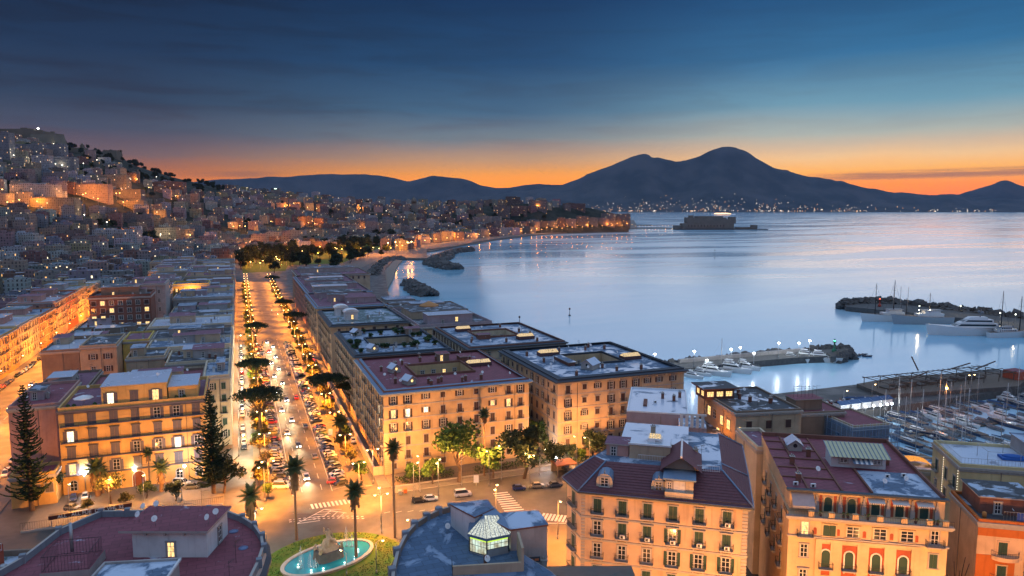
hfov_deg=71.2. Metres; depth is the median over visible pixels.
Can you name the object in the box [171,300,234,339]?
apartment house
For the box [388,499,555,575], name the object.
rooftop
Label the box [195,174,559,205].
mountains
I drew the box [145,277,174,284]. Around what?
apartment house
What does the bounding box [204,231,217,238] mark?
town house
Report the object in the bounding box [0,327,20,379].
apartment house
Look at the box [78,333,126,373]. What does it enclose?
apartment house
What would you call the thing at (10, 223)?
town house
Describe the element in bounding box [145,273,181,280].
apartment house
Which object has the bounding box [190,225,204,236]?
town house
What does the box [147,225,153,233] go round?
town house
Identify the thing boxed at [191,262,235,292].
apartment house
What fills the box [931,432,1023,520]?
yellow corner house
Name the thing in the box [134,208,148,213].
town house
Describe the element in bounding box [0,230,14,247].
town house
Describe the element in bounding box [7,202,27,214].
town house
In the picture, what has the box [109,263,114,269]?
town house
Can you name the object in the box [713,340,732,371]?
sailing yacht
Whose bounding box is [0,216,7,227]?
town house
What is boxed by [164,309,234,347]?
apartment house
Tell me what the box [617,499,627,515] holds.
window
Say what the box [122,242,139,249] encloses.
town house
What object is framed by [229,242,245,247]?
town house
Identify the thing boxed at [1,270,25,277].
town house
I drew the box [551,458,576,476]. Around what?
gatehouse
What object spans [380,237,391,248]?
town house
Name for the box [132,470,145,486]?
entrance door
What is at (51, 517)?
shop canopy
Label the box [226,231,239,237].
town house
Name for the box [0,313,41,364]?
apartment house
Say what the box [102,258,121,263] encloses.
town house
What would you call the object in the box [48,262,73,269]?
town house
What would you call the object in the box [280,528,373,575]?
fountain
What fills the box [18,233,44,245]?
town house
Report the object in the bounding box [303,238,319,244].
town house
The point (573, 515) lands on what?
window
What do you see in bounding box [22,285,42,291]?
town house
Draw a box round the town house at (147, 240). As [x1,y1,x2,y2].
[142,236,152,245]
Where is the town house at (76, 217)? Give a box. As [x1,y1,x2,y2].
[60,215,82,219]
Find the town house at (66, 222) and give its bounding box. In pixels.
[52,220,72,229]
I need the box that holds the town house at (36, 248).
[26,246,40,250]
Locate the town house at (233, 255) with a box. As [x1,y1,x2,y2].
[231,252,239,262]
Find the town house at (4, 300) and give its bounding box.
[0,297,14,304]
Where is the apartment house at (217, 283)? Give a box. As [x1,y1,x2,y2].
[210,282,234,308]
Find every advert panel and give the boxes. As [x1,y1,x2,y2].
[328,428,332,437]
[473,474,478,485]
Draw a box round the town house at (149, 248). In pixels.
[141,246,158,250]
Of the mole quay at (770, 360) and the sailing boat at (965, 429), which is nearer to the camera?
the sailing boat at (965, 429)
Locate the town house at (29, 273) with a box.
[24,269,40,277]
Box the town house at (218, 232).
[209,230,220,239]
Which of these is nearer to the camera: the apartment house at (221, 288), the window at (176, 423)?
the window at (176, 423)
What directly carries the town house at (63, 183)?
on the hill terrain at (555, 213)
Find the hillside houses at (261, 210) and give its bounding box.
[0,134,570,247]
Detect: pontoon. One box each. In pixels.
[883,402,1010,421]
[905,420,1020,436]
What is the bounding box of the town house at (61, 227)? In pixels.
[49,223,69,233]
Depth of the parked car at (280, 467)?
212.27 m
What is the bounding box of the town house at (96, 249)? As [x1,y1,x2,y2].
[92,245,100,256]
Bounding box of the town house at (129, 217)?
[123,212,135,222]
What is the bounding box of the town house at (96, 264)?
[82,261,108,269]
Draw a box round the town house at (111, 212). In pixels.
[105,211,123,223]
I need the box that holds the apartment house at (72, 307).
[30,288,78,330]
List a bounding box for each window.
[44,482,54,492]
[63,413,74,425]
[63,430,77,442]
[65,462,79,475]
[66,446,75,458]
[69,480,78,491]
[86,411,96,423]
[87,427,97,440]
[88,353,97,359]
[88,444,98,456]
[100,308,105,313]
[103,353,111,358]
[104,365,112,371]
[108,409,117,421]
[109,425,119,438]
[109,457,123,470]
[110,441,120,454]
[130,407,139,419]
[130,439,143,451]
[131,423,140,435]
[132,455,142,467]
[150,405,163,417]
[152,421,161,433]
[152,437,165,449]
[154,453,163,461]
[169,404,182,415]
[171,435,184,447]
[172,419,181,431]
[174,451,182,462]
[175,468,183,477]
[191,402,200,414]
[191,433,203,445]
[192,418,200,429]
[193,449,201,460]
[195,466,202,475]
[209,382,215,390]
[220,382,225,389]
[221,393,226,400]
[221,405,227,412]
[221,429,229,436]
[222,417,227,424]
[388,396,397,404]
[389,409,397,418]
[389,422,397,431]
[403,395,411,403]
[403,408,411,416]
[403,421,412,430]
[405,435,411,444]
[405,449,411,457]
[421,393,429,399]
[421,406,429,412]
[422,419,430,428]
[423,433,428,442]
[423,446,429,455]
[439,417,447,426]
[440,391,445,397]
[440,404,445,413]
[455,390,463,395]
[457,402,462,411]
[457,415,462,423]
[473,388,478,394]
[473,401,478,409]
[473,414,478,422]
[488,387,496,392]
[488,399,496,405]
[490,412,495,420]
[490,426,495,434]
[490,438,495,447]
[504,398,512,406]
[504,424,512,431]
[506,385,510,393]
[506,410,510,418]
[516,384,524,392]
[518,396,522,404]
[518,409,522,417]
[518,422,522,430]
[552,397,555,406]
[564,397,571,406]
[564,410,571,419]
[564,424,571,433]
[564,437,570,444]
[565,384,571,393]
[570,531,575,549]
[571,488,575,506]
[571,510,575,526]
[571,552,575,565]
[580,409,587,415]
[580,423,587,429]
[581,382,587,389]
[581,396,587,402]
[591,518,603,535]
[591,541,602,557]
[592,497,602,513]
[594,381,601,388]
[594,394,600,401]
[594,407,600,414]
[594,421,600,428]
[607,380,614,389]
[607,393,614,401]
[607,419,613,428]
[608,406,613,414]
[616,521,628,538]
[616,544,626,560]
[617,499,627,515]
[619,379,626,388]
[619,418,625,426]
[620,392,626,400]
[620,404,625,413]
[632,378,639,386]
[641,502,652,518]
[641,523,653,541]
[641,547,651,563]
[641,569,651,575]
[644,376,650,383]
[655,375,662,382]
[663,550,679,566]
[664,526,680,543]
[666,572,676,575]
[667,504,678,521]
[669,374,676,380]
[689,553,706,569]
[692,529,705,547]
[693,507,705,523]
[707,404,710,415]
[712,407,716,419]
[717,556,733,573]
[719,413,723,426]
[720,532,733,550]
[721,509,732,526]
[726,418,730,430]
[745,420,752,427]
[765,419,772,428]
[773,513,776,528]
[773,534,775,549]
[774,492,777,508]
[778,549,780,566]
[779,527,781,544]
[780,505,782,522]
[784,418,791,428]
[797,566,809,575]
[798,542,809,558]
[799,520,810,535]
[821,523,837,537]
[821,549,829,566]
[822,496,833,511]
[843,551,854,569]
[844,525,861,539]
[846,497,856,513]
[869,503,880,514]
[870,553,881,571]
[871,527,888,541]
[893,505,904,516]
[897,555,908,573]
[898,529,915,543]
[918,507,929,518]
[927,552,939,569]
[928,530,940,546]
[935,457,938,470]
[943,465,947,480]
[943,485,946,497]
[951,473,955,488]
[995,564,1007,575]
[996,541,1009,556]
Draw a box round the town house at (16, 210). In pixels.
[10,207,30,214]
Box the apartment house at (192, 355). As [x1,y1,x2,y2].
[164,343,232,411]
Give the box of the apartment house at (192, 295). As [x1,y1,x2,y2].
[172,289,234,327]
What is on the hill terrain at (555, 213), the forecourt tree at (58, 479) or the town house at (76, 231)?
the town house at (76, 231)
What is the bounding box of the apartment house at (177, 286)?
[171,278,210,297]
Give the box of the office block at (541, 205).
[529,199,546,213]
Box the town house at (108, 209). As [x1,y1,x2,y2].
[106,207,116,212]
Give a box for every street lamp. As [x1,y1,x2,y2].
[257,466,265,501]
[373,492,388,533]
[413,462,417,495]
[417,455,419,491]
[499,445,501,479]
[524,452,534,487]
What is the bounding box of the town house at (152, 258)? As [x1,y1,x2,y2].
[150,254,170,260]
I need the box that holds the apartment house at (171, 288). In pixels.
[169,284,173,310]
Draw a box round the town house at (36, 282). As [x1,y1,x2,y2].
[31,278,50,286]
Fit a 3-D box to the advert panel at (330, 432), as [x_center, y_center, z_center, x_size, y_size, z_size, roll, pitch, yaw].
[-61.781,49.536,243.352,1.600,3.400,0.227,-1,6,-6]
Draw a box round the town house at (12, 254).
[0,251,18,259]
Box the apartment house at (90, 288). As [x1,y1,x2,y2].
[57,281,95,315]
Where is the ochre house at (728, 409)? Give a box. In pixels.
[689,381,803,440]
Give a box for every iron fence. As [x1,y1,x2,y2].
[20,514,88,532]
[140,496,222,509]
[395,459,550,486]
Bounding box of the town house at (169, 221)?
[160,217,172,226]
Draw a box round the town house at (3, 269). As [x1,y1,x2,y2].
[0,268,17,273]
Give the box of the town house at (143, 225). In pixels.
[128,222,146,232]
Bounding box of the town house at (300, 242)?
[296,240,310,251]
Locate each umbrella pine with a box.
[228,384,284,431]
[235,357,270,380]
[243,322,268,346]
[265,275,279,288]
[274,299,293,318]
[283,311,307,325]
[305,372,349,414]
[335,381,350,411]
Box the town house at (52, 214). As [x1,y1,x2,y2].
[36,208,56,222]
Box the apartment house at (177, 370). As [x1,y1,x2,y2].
[91,366,203,384]
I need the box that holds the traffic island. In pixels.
[290,496,310,513]
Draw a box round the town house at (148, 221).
[138,218,153,227]
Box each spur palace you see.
[493,205,509,217]
[505,196,519,205]
[511,205,526,216]
[562,203,584,212]
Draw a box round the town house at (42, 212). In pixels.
[31,211,48,222]
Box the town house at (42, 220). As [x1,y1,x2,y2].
[36,214,48,227]
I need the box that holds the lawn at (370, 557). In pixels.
[268,532,399,575]
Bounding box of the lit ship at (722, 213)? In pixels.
[711,212,734,214]
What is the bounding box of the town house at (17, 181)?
[10,179,29,183]
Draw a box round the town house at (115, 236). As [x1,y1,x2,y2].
[113,234,122,245]
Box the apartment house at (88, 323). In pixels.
[76,317,150,327]
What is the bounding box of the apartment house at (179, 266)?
[154,264,190,268]
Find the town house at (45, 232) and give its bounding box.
[39,227,55,236]
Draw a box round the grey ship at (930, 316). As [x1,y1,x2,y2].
[891,293,954,323]
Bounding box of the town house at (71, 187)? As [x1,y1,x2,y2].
[67,181,78,194]
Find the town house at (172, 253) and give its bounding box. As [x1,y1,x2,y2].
[161,251,181,256]
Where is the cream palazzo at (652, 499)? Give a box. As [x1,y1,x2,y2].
[561,422,754,575]
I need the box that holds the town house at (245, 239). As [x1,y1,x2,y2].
[241,237,250,242]
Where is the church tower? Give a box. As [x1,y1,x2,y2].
[411,198,416,210]
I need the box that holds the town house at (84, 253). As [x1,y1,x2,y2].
[72,250,92,258]
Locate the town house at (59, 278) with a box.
[42,276,70,284]
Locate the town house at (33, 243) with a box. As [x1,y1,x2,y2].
[22,240,44,250]
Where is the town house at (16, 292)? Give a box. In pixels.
[0,290,30,296]
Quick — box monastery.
[69,143,121,160]
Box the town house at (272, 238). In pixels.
[269,236,280,241]
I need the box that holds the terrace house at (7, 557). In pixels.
[0,543,31,568]
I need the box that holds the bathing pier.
[857,372,1023,397]
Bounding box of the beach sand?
[385,260,401,288]
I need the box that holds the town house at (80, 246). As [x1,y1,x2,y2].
[68,242,91,251]
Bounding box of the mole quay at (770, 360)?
[673,349,839,370]
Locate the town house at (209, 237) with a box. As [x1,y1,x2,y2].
[199,234,213,239]
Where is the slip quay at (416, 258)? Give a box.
[403,256,429,259]
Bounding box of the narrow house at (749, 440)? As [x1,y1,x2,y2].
[735,428,764,573]
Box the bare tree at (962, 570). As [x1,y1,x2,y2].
[946,557,968,575]
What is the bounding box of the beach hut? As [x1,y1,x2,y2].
[1002,368,1023,379]
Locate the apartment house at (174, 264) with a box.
[155,262,191,266]
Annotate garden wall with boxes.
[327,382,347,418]
[347,418,383,475]
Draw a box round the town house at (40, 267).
[28,264,47,269]
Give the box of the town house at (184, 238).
[176,237,189,240]
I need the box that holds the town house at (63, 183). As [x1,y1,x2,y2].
[50,179,67,195]
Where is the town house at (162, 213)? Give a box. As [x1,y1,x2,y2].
[151,209,166,217]
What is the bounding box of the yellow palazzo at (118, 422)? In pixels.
[56,369,209,494]
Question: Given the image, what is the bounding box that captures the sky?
[0,0,1023,194]
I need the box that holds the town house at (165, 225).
[159,223,169,226]
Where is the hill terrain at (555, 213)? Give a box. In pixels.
[0,151,628,249]
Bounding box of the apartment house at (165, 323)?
[146,313,233,363]
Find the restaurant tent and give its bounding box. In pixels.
[833,395,893,409]
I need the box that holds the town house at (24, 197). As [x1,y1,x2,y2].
[13,192,33,206]
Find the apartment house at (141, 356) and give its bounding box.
[125,343,169,371]
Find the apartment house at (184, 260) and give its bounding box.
[160,259,195,264]
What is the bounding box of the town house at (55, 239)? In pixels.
[44,236,61,242]
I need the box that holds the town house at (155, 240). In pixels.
[153,238,161,242]
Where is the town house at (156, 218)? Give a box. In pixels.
[149,214,159,226]
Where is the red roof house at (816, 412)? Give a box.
[785,385,846,435]
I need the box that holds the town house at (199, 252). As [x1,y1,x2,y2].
[193,251,210,255]
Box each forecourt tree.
[40,471,66,490]
[80,498,94,508]
[92,471,125,503]
[117,491,134,502]
[136,480,157,498]
[162,480,184,500]
[201,454,246,493]
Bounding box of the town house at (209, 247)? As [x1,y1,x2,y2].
[206,244,224,250]
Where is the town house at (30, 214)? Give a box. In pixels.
[16,213,35,215]
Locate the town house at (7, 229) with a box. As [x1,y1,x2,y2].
[0,228,15,243]
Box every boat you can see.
[876,391,900,429]
[885,378,910,421]
[887,387,914,425]
[889,396,925,448]
[894,430,907,435]
[896,412,929,456]
[900,381,928,425]
[900,389,935,436]
[903,429,915,433]
[905,409,930,444]
[907,410,921,415]
[916,415,932,422]
[918,448,932,454]
[920,409,947,421]
[922,424,937,430]
[923,392,958,440]
[923,418,945,450]
[924,373,952,412]
[925,434,938,439]
[929,398,954,429]
[933,383,957,417]
[936,382,958,410]
[941,398,961,426]
[943,430,962,438]
[945,397,976,439]
[949,379,974,409]
[949,414,980,428]
[950,385,974,417]
[950,409,981,441]
[950,410,963,440]
[952,388,988,436]
[961,416,974,441]
[962,379,982,405]
[966,408,981,414]
[969,418,985,424]
[971,402,994,412]
[974,416,992,422]
[977,400,991,404]
[981,404,1009,442]
[985,439,1009,444]
[986,399,1001,403]
[986,423,1004,431]
[987,407,1016,419]
[989,383,1023,430]
[994,403,1009,409]
[996,390,1023,401]
[1002,403,1017,409]
[1002,434,1010,439]
[1003,367,1023,406]
[1008,397,1023,425]
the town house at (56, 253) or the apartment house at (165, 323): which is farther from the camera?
the town house at (56, 253)
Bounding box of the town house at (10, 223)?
[7,220,12,226]
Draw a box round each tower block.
[88,284,156,324]
[123,277,170,317]
[271,188,280,194]
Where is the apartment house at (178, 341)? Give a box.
[147,329,233,394]
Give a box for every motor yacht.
[684,369,703,379]
[694,366,711,376]
[701,360,731,376]
[722,357,752,373]
[738,358,760,370]
[786,350,809,362]
[799,346,826,358]
[812,348,842,362]
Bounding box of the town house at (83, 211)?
[81,204,85,216]
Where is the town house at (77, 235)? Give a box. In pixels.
[70,234,86,240]
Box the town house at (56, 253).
[48,250,67,258]
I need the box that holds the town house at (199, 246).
[194,243,206,251]
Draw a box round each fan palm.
[80,456,109,496]
[100,468,111,493]
[142,447,154,482]
[151,455,171,491]
[235,481,262,520]
[282,453,307,539]
[343,478,366,556]
[383,437,403,537]
[478,407,489,475]
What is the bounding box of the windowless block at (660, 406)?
[626,387,706,432]
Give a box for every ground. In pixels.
[0,220,1023,575]
[242,244,379,272]
[385,454,550,487]
[569,456,587,470]
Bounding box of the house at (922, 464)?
[904,455,931,481]
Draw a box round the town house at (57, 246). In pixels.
[45,243,71,253]
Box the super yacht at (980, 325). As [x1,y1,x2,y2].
[926,309,997,335]
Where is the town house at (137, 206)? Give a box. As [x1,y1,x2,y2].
[133,204,148,212]
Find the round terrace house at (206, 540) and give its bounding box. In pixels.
[0,490,271,575]
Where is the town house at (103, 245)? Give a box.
[93,241,108,255]
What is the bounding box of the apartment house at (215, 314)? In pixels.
[163,313,233,343]
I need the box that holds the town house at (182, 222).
[176,220,186,225]
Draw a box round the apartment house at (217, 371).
[203,356,232,444]
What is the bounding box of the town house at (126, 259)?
[122,257,139,262]
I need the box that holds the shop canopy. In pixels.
[48,501,131,525]
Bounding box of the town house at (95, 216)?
[90,213,102,221]
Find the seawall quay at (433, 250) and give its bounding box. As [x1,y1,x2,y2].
[427,233,566,251]
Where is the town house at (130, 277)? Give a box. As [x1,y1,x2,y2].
[122,275,142,279]
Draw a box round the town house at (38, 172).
[25,168,41,181]
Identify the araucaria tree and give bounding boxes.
[0,385,51,511]
[189,389,238,493]
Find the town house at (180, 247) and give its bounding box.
[175,244,185,250]
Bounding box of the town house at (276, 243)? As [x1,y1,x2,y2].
[271,242,287,246]
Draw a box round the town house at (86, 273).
[68,267,100,280]
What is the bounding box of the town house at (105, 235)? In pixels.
[94,233,107,238]
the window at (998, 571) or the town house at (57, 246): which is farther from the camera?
the town house at (57, 246)
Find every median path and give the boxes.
[249,387,262,426]
[252,429,271,491]
[292,342,316,377]
[308,380,336,422]
[327,426,371,486]
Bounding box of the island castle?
[673,215,767,229]
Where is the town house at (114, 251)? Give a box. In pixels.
[101,248,119,255]
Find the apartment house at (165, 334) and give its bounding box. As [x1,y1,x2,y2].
[152,323,233,380]
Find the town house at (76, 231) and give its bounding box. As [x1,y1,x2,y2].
[65,229,85,234]
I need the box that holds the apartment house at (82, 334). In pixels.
[74,331,127,337]
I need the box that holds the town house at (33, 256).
[20,250,46,263]
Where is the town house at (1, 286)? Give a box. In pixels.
[0,274,3,293]
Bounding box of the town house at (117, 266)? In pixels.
[114,262,128,269]
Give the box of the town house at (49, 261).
[42,257,61,264]
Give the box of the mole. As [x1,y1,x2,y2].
[843,303,1023,328]
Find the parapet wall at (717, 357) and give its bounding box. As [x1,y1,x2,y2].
[678,348,800,362]
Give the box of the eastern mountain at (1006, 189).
[940,180,1023,199]
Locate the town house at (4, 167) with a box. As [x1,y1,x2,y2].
[0,164,6,172]
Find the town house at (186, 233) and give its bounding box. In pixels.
[180,228,193,237]
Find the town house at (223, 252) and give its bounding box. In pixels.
[211,246,229,257]
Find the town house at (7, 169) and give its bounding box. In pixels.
[6,167,19,172]
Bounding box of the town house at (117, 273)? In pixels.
[110,268,133,277]
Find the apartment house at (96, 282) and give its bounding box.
[65,278,100,291]
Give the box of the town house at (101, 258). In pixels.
[95,255,114,260]
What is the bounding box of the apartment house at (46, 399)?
[6,380,81,469]
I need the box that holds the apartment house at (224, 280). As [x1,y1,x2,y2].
[186,277,234,301]
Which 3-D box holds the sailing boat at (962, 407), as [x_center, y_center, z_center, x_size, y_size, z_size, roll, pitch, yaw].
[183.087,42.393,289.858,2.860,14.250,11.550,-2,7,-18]
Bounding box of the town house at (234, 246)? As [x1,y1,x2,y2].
[228,245,239,249]
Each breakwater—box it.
[367,255,404,275]
[400,278,439,296]
[422,247,475,269]
[661,348,789,362]
[802,343,858,363]
[835,296,1023,318]
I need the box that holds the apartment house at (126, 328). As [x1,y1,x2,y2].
[70,322,148,333]
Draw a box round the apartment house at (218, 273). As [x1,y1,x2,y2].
[185,268,234,283]
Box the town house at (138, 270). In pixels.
[121,262,142,275]
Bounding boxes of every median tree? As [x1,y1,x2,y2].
[243,352,255,359]
[244,338,252,345]
[245,333,254,339]
[246,370,258,378]
[247,409,265,420]
[248,380,261,387]
[248,432,269,453]
[250,416,269,430]
[250,467,269,485]
[254,460,270,471]
[255,400,267,409]
[256,425,270,432]
[259,449,272,462]
[261,482,272,493]
[295,330,304,337]
[295,336,306,344]
[296,344,307,353]
[301,347,314,353]
[302,355,314,364]
[307,364,322,374]
[319,399,334,413]
[321,391,332,398]
[333,431,350,445]
[341,425,351,433]
[341,442,353,451]
[343,448,358,465]
[352,460,368,479]
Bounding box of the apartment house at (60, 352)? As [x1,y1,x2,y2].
[39,333,88,380]
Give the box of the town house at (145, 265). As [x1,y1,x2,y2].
[132,259,150,275]
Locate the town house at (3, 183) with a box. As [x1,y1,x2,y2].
[0,178,7,191]
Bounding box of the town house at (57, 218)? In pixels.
[53,217,73,221]
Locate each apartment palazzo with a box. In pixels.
[291,265,370,298]
[293,272,372,325]
[305,289,387,349]
[317,304,410,373]
[334,326,454,422]
[353,349,532,474]
[381,296,422,303]
[383,298,456,308]
[392,300,491,336]
[432,322,568,361]
[498,340,688,458]
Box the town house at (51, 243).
[44,241,64,247]
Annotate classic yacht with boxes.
[860,280,915,321]
[986,291,1023,337]
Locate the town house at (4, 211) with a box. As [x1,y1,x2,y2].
[0,207,9,215]
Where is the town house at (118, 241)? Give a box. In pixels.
[114,238,132,244]
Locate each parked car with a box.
[0,467,11,477]
[63,503,79,510]
[69,493,77,501]
[81,491,88,499]
[172,477,190,485]
[183,482,199,489]
[195,481,207,485]
[241,443,246,449]
[266,419,277,423]
[268,441,280,446]
[269,429,278,434]
[270,444,282,448]
[270,449,281,452]
[270,454,282,459]
[270,457,283,462]
[271,463,283,468]
[271,469,285,474]
[271,475,287,481]
[272,460,284,464]
[272,466,285,470]
[272,472,286,477]
[272,480,290,488]
[310,417,322,422]
[315,434,328,439]
[316,429,327,433]
[317,436,329,441]
[318,441,331,446]
[319,438,330,443]
[320,444,333,448]
[320,446,333,451]
[322,449,334,454]
[324,452,336,456]
[324,455,336,460]
[325,457,337,462]
[326,460,339,465]
[327,466,340,472]
[327,477,337,483]
[328,462,341,467]
[328,469,343,474]
[330,472,343,477]
[333,478,347,485]
[350,437,355,442]
[411,496,425,502]
[424,494,437,501]
[454,488,471,497]
[512,484,525,490]
[530,481,544,488]
[546,480,562,487]
[561,465,570,470]
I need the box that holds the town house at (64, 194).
[62,191,66,197]
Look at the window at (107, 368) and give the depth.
284.32 m
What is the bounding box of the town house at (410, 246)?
[403,238,413,248]
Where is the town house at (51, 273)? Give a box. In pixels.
[35,269,65,278]
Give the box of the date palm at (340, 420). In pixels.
[330,411,348,447]
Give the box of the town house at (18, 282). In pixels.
[6,275,31,292]
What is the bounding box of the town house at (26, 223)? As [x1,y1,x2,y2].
[12,220,33,227]
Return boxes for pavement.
[0,315,89,385]
[0,469,12,511]
[232,283,237,462]
[288,303,390,487]
[395,466,550,492]
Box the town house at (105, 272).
[100,270,109,275]
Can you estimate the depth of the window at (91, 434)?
196.03 m
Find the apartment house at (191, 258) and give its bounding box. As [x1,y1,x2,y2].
[162,256,196,264]
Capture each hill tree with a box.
[96,218,103,227]
[107,220,117,227]
[147,230,156,237]
[150,172,158,176]
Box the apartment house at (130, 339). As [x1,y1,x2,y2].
[122,327,155,371]
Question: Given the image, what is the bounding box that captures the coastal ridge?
[973,198,1014,205]
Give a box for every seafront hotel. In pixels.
[601,213,614,227]
[615,213,630,228]
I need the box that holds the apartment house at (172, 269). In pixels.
[147,266,187,275]
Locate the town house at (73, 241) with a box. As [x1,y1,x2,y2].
[64,239,84,244]
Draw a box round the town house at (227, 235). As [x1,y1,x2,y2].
[220,233,233,238]
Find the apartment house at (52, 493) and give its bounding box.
[7,461,63,508]
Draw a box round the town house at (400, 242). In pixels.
[395,238,407,250]
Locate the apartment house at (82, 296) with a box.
[43,283,88,322]
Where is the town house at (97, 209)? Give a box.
[89,205,105,218]
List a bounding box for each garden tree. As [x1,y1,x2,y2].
[404,462,421,482]
[420,458,444,483]
[431,417,485,481]
[479,445,505,477]
[494,425,547,478]
[529,420,548,450]
[542,439,567,461]
[563,443,577,458]
[575,448,585,457]
[582,428,606,455]
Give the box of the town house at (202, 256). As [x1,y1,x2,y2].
[194,254,210,258]
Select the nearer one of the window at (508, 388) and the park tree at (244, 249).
the window at (508, 388)
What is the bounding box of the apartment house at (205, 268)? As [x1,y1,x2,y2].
[186,265,235,298]
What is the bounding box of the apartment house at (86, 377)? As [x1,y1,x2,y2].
[43,364,103,385]
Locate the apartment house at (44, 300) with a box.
[5,293,67,333]
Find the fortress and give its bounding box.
[0,128,66,144]
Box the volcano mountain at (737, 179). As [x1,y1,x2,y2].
[459,147,1023,211]
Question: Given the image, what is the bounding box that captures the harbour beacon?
[832,339,836,351]
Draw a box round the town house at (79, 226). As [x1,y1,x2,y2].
[70,223,89,234]
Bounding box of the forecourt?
[20,478,223,533]
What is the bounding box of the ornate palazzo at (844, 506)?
[758,432,954,575]
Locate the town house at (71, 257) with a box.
[58,254,81,261]
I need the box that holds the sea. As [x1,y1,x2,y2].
[388,212,1023,456]
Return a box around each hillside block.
[0,131,15,159]
[6,215,37,232]
[8,226,34,232]
[9,168,35,182]
[9,183,61,197]
[11,157,29,166]
[15,144,46,154]
[30,197,81,215]
[31,155,53,169]
[43,171,67,180]
[44,144,68,156]
[54,156,79,170]
[69,219,97,234]
[71,235,104,244]
[76,183,113,204]
[89,174,129,188]
[92,228,142,245]
[113,189,145,199]
[117,199,146,209]
[135,213,155,221]
[152,181,186,194]
[154,227,180,240]
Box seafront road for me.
[346,228,635,267]
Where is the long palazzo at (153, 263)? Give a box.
[149,258,234,269]
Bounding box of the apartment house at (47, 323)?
[0,305,57,349]
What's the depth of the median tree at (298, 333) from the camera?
419.76 m
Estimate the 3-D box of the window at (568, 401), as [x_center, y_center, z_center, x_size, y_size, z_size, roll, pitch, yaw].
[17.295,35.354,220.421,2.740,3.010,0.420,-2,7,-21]
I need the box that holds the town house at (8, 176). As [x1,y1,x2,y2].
[4,172,22,180]
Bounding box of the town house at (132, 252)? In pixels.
[123,248,138,258]
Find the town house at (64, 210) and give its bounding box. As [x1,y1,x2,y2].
[59,205,74,215]
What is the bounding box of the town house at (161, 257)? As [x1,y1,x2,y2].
[154,255,178,259]
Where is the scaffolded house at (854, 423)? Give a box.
[826,408,898,449]
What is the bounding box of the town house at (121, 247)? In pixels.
[113,244,130,252]
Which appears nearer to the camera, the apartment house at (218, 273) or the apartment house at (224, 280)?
the apartment house at (224, 280)
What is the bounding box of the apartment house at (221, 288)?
[180,285,234,317]
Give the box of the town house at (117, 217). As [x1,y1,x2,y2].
[108,213,122,227]
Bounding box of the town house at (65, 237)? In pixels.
[47,233,69,240]
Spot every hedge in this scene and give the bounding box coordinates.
[395,468,454,483]
[474,456,549,473]
[573,455,591,462]
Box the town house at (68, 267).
[53,264,82,270]
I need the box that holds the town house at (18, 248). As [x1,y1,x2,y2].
[1,245,25,257]
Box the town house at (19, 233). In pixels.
[15,231,32,242]
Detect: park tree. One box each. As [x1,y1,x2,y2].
[233,249,246,268]
[238,261,246,267]
[240,247,251,254]
[243,254,254,265]
[244,245,257,252]
[249,251,262,262]
[259,249,268,255]
[261,244,271,249]
[263,256,273,264]
[268,260,280,272]
[270,248,281,257]
[277,255,284,263]
[281,249,291,255]
[284,252,296,265]
[288,242,297,250]
[295,251,302,264]
[298,256,311,264]
[299,250,311,265]
[302,245,309,251]
[308,247,315,258]
[314,258,320,264]
[315,249,323,257]
[324,245,334,257]
[329,258,338,265]
[331,253,340,262]
[337,236,345,243]
[338,244,344,253]
[343,242,353,250]
[346,253,352,261]
[347,247,356,253]
[352,241,358,248]
[352,250,361,256]
[358,240,365,246]
[364,237,371,245]
[364,246,371,256]
[382,244,391,250]
[387,228,395,233]
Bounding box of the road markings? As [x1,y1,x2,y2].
[7,341,565,523]
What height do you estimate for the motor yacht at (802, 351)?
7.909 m
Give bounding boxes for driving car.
[284,429,289,434]
[295,441,300,447]
[303,472,309,480]
[311,453,317,459]
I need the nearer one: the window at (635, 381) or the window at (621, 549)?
the window at (621, 549)
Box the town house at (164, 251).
[151,249,168,253]
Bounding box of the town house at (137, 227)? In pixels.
[129,226,142,232]
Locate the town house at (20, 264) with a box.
[0,258,27,270]
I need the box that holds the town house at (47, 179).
[41,176,58,183]
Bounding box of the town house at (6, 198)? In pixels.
[0,192,14,205]
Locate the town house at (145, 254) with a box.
[137,250,159,259]
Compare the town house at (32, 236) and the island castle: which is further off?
the island castle
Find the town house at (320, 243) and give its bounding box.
[313,240,326,248]
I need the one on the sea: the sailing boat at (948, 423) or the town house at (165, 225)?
the sailing boat at (948, 423)
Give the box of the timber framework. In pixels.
[862,356,1016,391]
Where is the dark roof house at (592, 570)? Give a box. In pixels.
[541,556,634,575]
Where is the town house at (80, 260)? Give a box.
[76,257,93,263]
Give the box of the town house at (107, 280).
[92,277,125,286]
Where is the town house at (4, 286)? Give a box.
[3,277,26,292]
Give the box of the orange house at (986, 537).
[945,478,1023,575]
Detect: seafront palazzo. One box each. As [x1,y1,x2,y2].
[151,241,175,249]
[169,240,193,246]
[191,239,210,243]
[211,239,224,243]
[219,238,242,243]
[251,233,266,241]
[266,231,281,241]
[278,230,289,241]
[290,229,306,239]
[304,228,324,236]
[329,228,339,234]
[338,227,348,233]
[346,226,356,234]
[365,221,378,232]
[379,223,393,231]
[394,223,400,231]
[401,225,410,230]
[409,221,418,229]
[419,223,427,229]
[427,218,434,227]
[435,221,441,229]
[442,223,451,228]
[452,224,461,229]
[463,220,474,229]
[493,220,501,227]
[502,219,513,227]
[515,222,525,227]
[527,219,538,226]
[539,221,547,228]
[548,221,556,227]
[557,217,564,227]
[565,218,575,227]
[576,215,588,227]
[589,217,597,226]
[598,217,608,226]
[615,216,620,226]
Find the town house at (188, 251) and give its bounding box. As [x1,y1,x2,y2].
[176,248,193,255]

